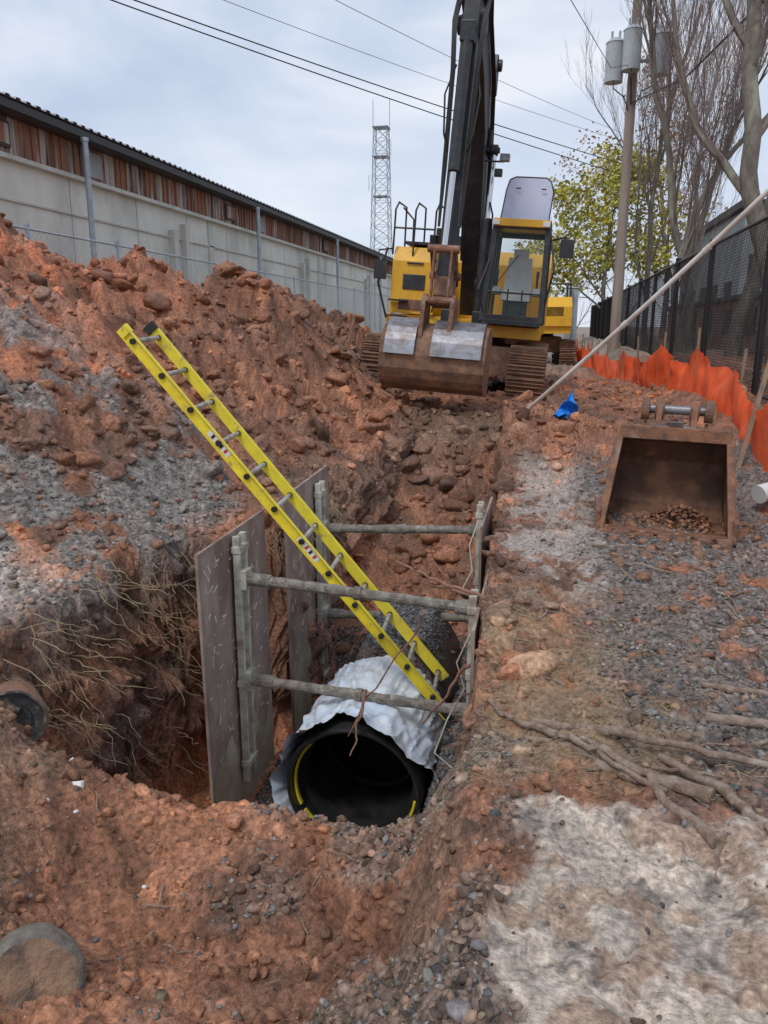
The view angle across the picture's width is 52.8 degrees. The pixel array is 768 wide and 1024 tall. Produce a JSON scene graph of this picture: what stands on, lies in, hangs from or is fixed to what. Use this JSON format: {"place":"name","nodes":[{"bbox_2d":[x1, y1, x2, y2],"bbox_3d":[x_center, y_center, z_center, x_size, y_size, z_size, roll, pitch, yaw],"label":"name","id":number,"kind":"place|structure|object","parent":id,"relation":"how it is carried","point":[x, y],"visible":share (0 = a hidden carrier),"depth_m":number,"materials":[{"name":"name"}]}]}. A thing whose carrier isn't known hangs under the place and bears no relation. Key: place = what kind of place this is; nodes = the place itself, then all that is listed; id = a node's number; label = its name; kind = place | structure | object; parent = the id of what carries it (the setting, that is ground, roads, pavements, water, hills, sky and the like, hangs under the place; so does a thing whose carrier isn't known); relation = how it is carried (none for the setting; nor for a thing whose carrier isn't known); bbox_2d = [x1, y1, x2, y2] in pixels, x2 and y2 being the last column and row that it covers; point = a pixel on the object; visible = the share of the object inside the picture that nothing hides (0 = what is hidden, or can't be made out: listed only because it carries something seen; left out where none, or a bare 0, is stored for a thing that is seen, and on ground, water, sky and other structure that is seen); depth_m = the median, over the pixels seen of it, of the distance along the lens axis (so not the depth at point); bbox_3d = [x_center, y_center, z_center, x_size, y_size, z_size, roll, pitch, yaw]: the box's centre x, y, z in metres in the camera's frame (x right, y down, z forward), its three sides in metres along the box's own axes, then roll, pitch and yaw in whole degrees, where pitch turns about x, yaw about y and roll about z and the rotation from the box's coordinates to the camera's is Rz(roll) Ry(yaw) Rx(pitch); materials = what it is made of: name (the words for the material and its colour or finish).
{"place":"outdoors","nodes":[
{"label":"outdoors","id":0,"kind":"place"},
{"bbox_2d":[0,215,767,1023],"bbox_3d":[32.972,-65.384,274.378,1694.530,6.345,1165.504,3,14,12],"label":"ground","id":1,"kind":"structure","parent":0,"point":[610,899],"depth_m":4.27,"materials":[{"name":"soil"}]},
{"bbox_2d":[0,674,48,741],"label":"old pipe","id":2,"kind":"object","parent":1,"relation":"on","point":[24,699],"visible":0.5,"depth_m":3.90,"materials":[{"name":"metal"}]},
{"bbox_2d":[0,922,85,1014],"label":"boulder","id":3,"kind":"object","parent":1,"relation":"on","point":[39,959],"visible":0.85,"depth_m":2.62,"materials":[{"name":"brown stone"}]},
{"bbox_2d":[80,137,96,257],"bbox_3d":[-8.490,-7.376,22.690,0.300,6.650,0.300,3,14,12],"label":"steel post","id":4,"kind":"object","parent":1,"relation":"on","point":[86,163],"visible":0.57,"depth_m":22.20,"materials":[{"name":"grey metal"}]},
{"bbox_2d":[47,757,146,888],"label":"litter scraps","id":5,"kind":"object","parent":1,"relation":"on","point":[80,784],"visible":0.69,"depth_m":3.48,"materials":[{"name":"white"}]},
{"bbox_2d":[1,494,358,798],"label":"hair roots","id":6,"kind":"object","parent":1,"relation":"on","point":[331,502],"visible":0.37,"depth_m":5.41,"materials":[{"name":"plant"}]},
{"bbox_2d":[0,92,392,332],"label":"concrete warehouse","id":7,"kind":"structure","parent":1,"relation":"on","point":[147,201],"depth_m":26.87,"materials":[{"name":"grey concrete"}]},
{"bbox_2d":[13,223,402,332],"bbox_3d":[-1.616,-8.784,36.072,0.090,3.340,52.047,3,14,12],"label":"chain link fence","id":8,"kind":"object","parent":1,"relation":"on","point":[27,229],"visible":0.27,"depth_m":26.61,"materials":[{"name":"silver metal"}]},
{"bbox_2d":[255,207,261,276],"bbox_3d":[-5.684,-10.458,35.530,0.300,6.650,0.300,3,14,12],"label":"steel post","id":9,"kind":"object","parent":1,"relation":"on","point":[257,209],"visible":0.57,"depth_m":35.02,"materials":[{"name":"grey metal"}]},
{"bbox_2d":[117,321,459,721],"bbox_3d":[-0.627,0.078,5.791,2.444,2.938,0.463,1,14,6],"label":"extension ladder","id":10,"kind":"object","parent":1,"relation":"on","point":[174,391],"visible":0.98,"depth_m":5.76,"materials":[{"name":"yellow plastic"}]},
{"bbox_2d":[0,238,602,752],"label":"clay clods","id":11,"kind":"object","parent":1,"relation":"on","point":[514,662],"visible":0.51,"depth_m":8.71,"materials":[{"name":"soil"}]},
{"bbox_2d":[335,239,339,309],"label":"steel post","id":12,"kind":"object","parent":1,"relation":"on","point":[337,261],"visible":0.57,"depth_m":47.85,"materials":[{"name":"grey metal"}]},
{"bbox_2d":[194,465,492,804],"bbox_3d":[-0.026,1.015,6.374,1.810,2.411,3.150,3,14,12],"label":"trench shoring","id":13,"kind":"object","parent":1,"relation":"on","point":[234,580],"visible":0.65,"depth_m":5.66,"materials":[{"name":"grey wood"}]},
{"bbox_2d":[434,520,479,767],"bbox_3d":[0.607,0.876,5.885,0.214,1.159,2.165,2,14,10],"label":"hydraulic cord","id":14,"kind":"object","parent":13,"relation":"attached to","point":[449,715],"visible":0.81,"depth_m":5.05,"materials":[{"name":"rubber"}]},
{"bbox_2d":[269,627,460,826],"bbox_3d":[0.036,1.633,6.361,1.205,1.141,2.532,3,14,12],"label":"sewer pipe","id":15,"kind":"object","parent":1,"relation":"on","point":[382,774],"visible":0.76,"depth_m":5.70,"materials":[{"name":"black plastic"}]},
{"bbox_2d":[250,529,493,810],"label":"bedding gravel","id":16,"kind":"structure","parent":1,"relation":"on","point":[451,753],"depth_m":6.54,"materials":[{"name":"stone"}]},
{"bbox_2d":[368,99,392,257],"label":"radio tower","id":17,"kind":"structure","parent":1,"relation":"on","point":[376,156],"depth_m":83.75,"materials":[{"name":"metal"}]},
{"bbox_2d":[379,257,381,331],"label":"steel post","id":18,"kind":"object","parent":1,"relation":"on","point":[380,281],"visible":0.34,"depth_m":60.17,"materials":[{"name":"grey metal"}]},
{"bbox_2d":[0,212,767,1023],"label":"soil crumbs","id":19,"kind":"object","parent":1,"relation":"on","point":[300,974],"visible":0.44,"depth_m":3.65,"materials":[{"name":"brown soil"}]},
{"bbox_2d":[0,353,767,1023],"bbox_3d":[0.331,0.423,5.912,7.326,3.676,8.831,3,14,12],"label":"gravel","id":20,"kind":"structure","parent":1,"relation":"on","point":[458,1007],"depth_m":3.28,"materials":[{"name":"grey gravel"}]},
{"bbox_2d":[9,544,767,1023],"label":"scattered sticks","id":21,"kind":"object","parent":1,"relation":"on","point":[723,834],"visible":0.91,"depth_m":3.87,"materials":[{"name":"brown wood"}]},
{"bbox_2d":[348,556,531,755],"bbox_3d":[0.392,0.992,4.971,1.122,1.157,0.850,8,16,32],"label":"branch","id":22,"kind":"object","parent":1,"relation":"on","point":[463,591],"visible":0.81,"depth_m":5.11,"materials":[{"name":"wood"}]},
{"bbox_2d":[360,0,574,397],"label":"excavator","id":23,"kind":"object","parent":1,"relation":"on","point":[469,300],"visible":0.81,"depth_m":12.70,"materials":[{"name":"metal"}]},
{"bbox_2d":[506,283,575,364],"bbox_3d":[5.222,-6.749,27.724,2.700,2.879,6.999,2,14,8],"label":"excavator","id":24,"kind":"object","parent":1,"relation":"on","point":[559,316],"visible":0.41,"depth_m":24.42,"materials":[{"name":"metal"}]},
{"bbox_2d":[551,387,578,417],"bbox_3d":[2.543,-1.538,10.851,0.373,0.448,0.199,3,14,12],"label":"blue tarp scrap","id":25,"kind":"object","parent":1,"relation":"on","point":[568,407],"visible":0.93,"depth_m":10.86,"materials":[{"name":"blue plastic"}]},
{"bbox_2d":[563,287,572,338],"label":"steel column","id":26,"kind":"structure","parent":1,"relation":"on","point":[566,336],"depth_m":28.22,"materials":[{"name":"grey metal"}]},
{"bbox_2d":[570,287,579,352],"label":"steel column","id":27,"kind":"structure","parent":1,"relation":"on","point":[574,312],"depth_m":28.44,"materials":[{"name":"grey metal"}]},
{"bbox_2d":[551,229,609,338],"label":"bare shrub","id":28,"kind":"object","parent":1,"relation":"on","point":[579,293],"visible":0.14,"depth_m":65.64,"materials":[{"name":"plant"}]},
{"bbox_2d":[402,572,767,844],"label":"straw","id":29,"kind":"object","parent":1,"relation":"on","point":[573,667],"visible":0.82,"depth_m":3.72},
{"bbox_2d":[512,134,713,308],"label":"yellow leaf tree","id":30,"kind":"object","parent":1,"relation":"on","point":[606,261],"visible":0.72,"depth_m":44.85,"materials":[{"name":"green plant"}]},
{"bbox_2d":[558,182,672,311],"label":"bare shrub","id":31,"kind":"object","parent":1,"relation":"on","point":[612,257],"visible":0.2,"depth_m":60.54,"materials":[{"name":"plant"}]},
{"bbox_2d":[485,698,767,848],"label":"tree root","id":32,"kind":"object","parent":1,"relation":"on","point":[705,789],"visible":0.98,"depth_m":3.02,"materials":[{"name":"brown plant"}]},
{"bbox_2d":[604,0,669,352],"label":"utility pole","id":33,"kind":"object","parent":1,"relation":"on","point":[620,52],"visible":0.77,"depth_m":25.37,"materials":[{"name":"grey wood"}]},
{"bbox_2d":[110,0,763,203],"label":"overhead wires","id":34,"kind":"object","parent":33,"relation":"attached to","point":[723,40],"visible":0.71,"depth_m":27.21,"materials":[{"name":"black rubber"}]},
{"bbox_2d":[549,50,734,338],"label":"tree","id":35,"kind":"object","parent":1,"relation":"on","point":[684,205],"visible":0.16,"depth_m":47.89,"materials":[{"name":"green plant"}]},
{"bbox_2d":[527,188,767,409],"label":"pvc pole","id":36,"kind":"object","parent":1,"relation":"on","point":[707,248],"visible":0.94,"depth_m":8.83,"materials":[{"name":"grey plastic"}]},
{"bbox_2d":[561,0,738,345],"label":"bare tree","id":37,"kind":"object","parent":1,"relation":"on","point":[652,193],"visible":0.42,"depth_m":28.46,"materials":[{"name":"brown plant"}]},
{"bbox_2d":[585,139,730,315],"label":"bare shrub","id":38,"kind":"object","parent":1,"relation":"on","point":[669,223],"visible":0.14,"depth_m":53.42,"materials":[{"name":"plant"}]},
{"bbox_2d":[594,397,739,549],"bbox_3d":[2.525,-0.393,6.803,1.152,1.155,1.098,6,15,19],"label":"excavator bucket","id":39,"kind":"object","parent":1,"relation":"on","point":[679,475],"visible":0.88,"depth_m":7.07,"materials":[{"name":"metal"}]},
{"bbox_2d":[575,328,767,472],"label":"orange silt fence","id":40,"kind":"object","parent":1,"relation":"on","point":[721,387],"visible":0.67,"depth_m":10.94,"materials":[{"name":"fabric"}]},
{"bbox_2d":[589,215,767,400],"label":"chain link fence","id":41,"kind":"object","parent":1,"relation":"on","point":[600,320],"visible":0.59,"depth_m":13.74,"materials":[{"name":"black metal"}]},
{"bbox_2d":[619,0,767,349],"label":"bare tree","id":42,"kind":"object","parent":1,"relation":"on","point":[672,188],"visible":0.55,"depth_m":23.40,"materials":[{"name":"brown plant"}]},
{"bbox_2d":[626,0,767,364],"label":"bare tree","id":43,"kind":"object","parent":1,"relation":"on","point":[752,40],"visible":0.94,"depth_m":13.96,"materials":[{"name":"brown plant"}]},
{"bbox_2d":[658,0,767,351],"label":"bare tree","id":44,"kind":"object","parent":1,"relation":"on","point":[707,187],"visible":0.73,"depth_m":21.54,"materials":[{"name":"brown plant"}]},
{"bbox_2d":[666,291,764,355],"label":"brick building","id":45,"kind":"structure","parent":1,"relation":"on","point":[721,321],"depth_m":24.02,"materials":[{"name":"brown"}]},
{"bbox_2d":[679,199,765,302],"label":"gray building","id":46,"kind":"structure","parent":1,"relation":"on","point":[738,210],"depth_m":34.67,"materials":[{"name":"grey"}]},
{"bbox_2d":[701,682,767,746],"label":"tree root","id":47,"kind":"object","parent":1,"relation":"on","point":[737,720],"visible":0.98,"depth_m":3.38,"materials":[{"name":"brown plant"}]},
{"bbox_2d":[724,0,767,355],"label":"bare tree","id":48,"kind":"object","parent":1,"relation":"on","point":[766,212],"visible":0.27,"depth_m":18.49,"materials":[{"name":"brown plant"}]},
{"bbox_2d":[751,482,767,503],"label":"pipe","id":49,"kind":"object","parent":1,"relation":"on","point":[759,493],"visible":1,"depth_m":6.94,"materials":[{"name":"white plastic"}]},
{"bbox_2d":[0,0,767,326],"label":"sky","id":50,"kind":"structure","parent":0,"point":[298,142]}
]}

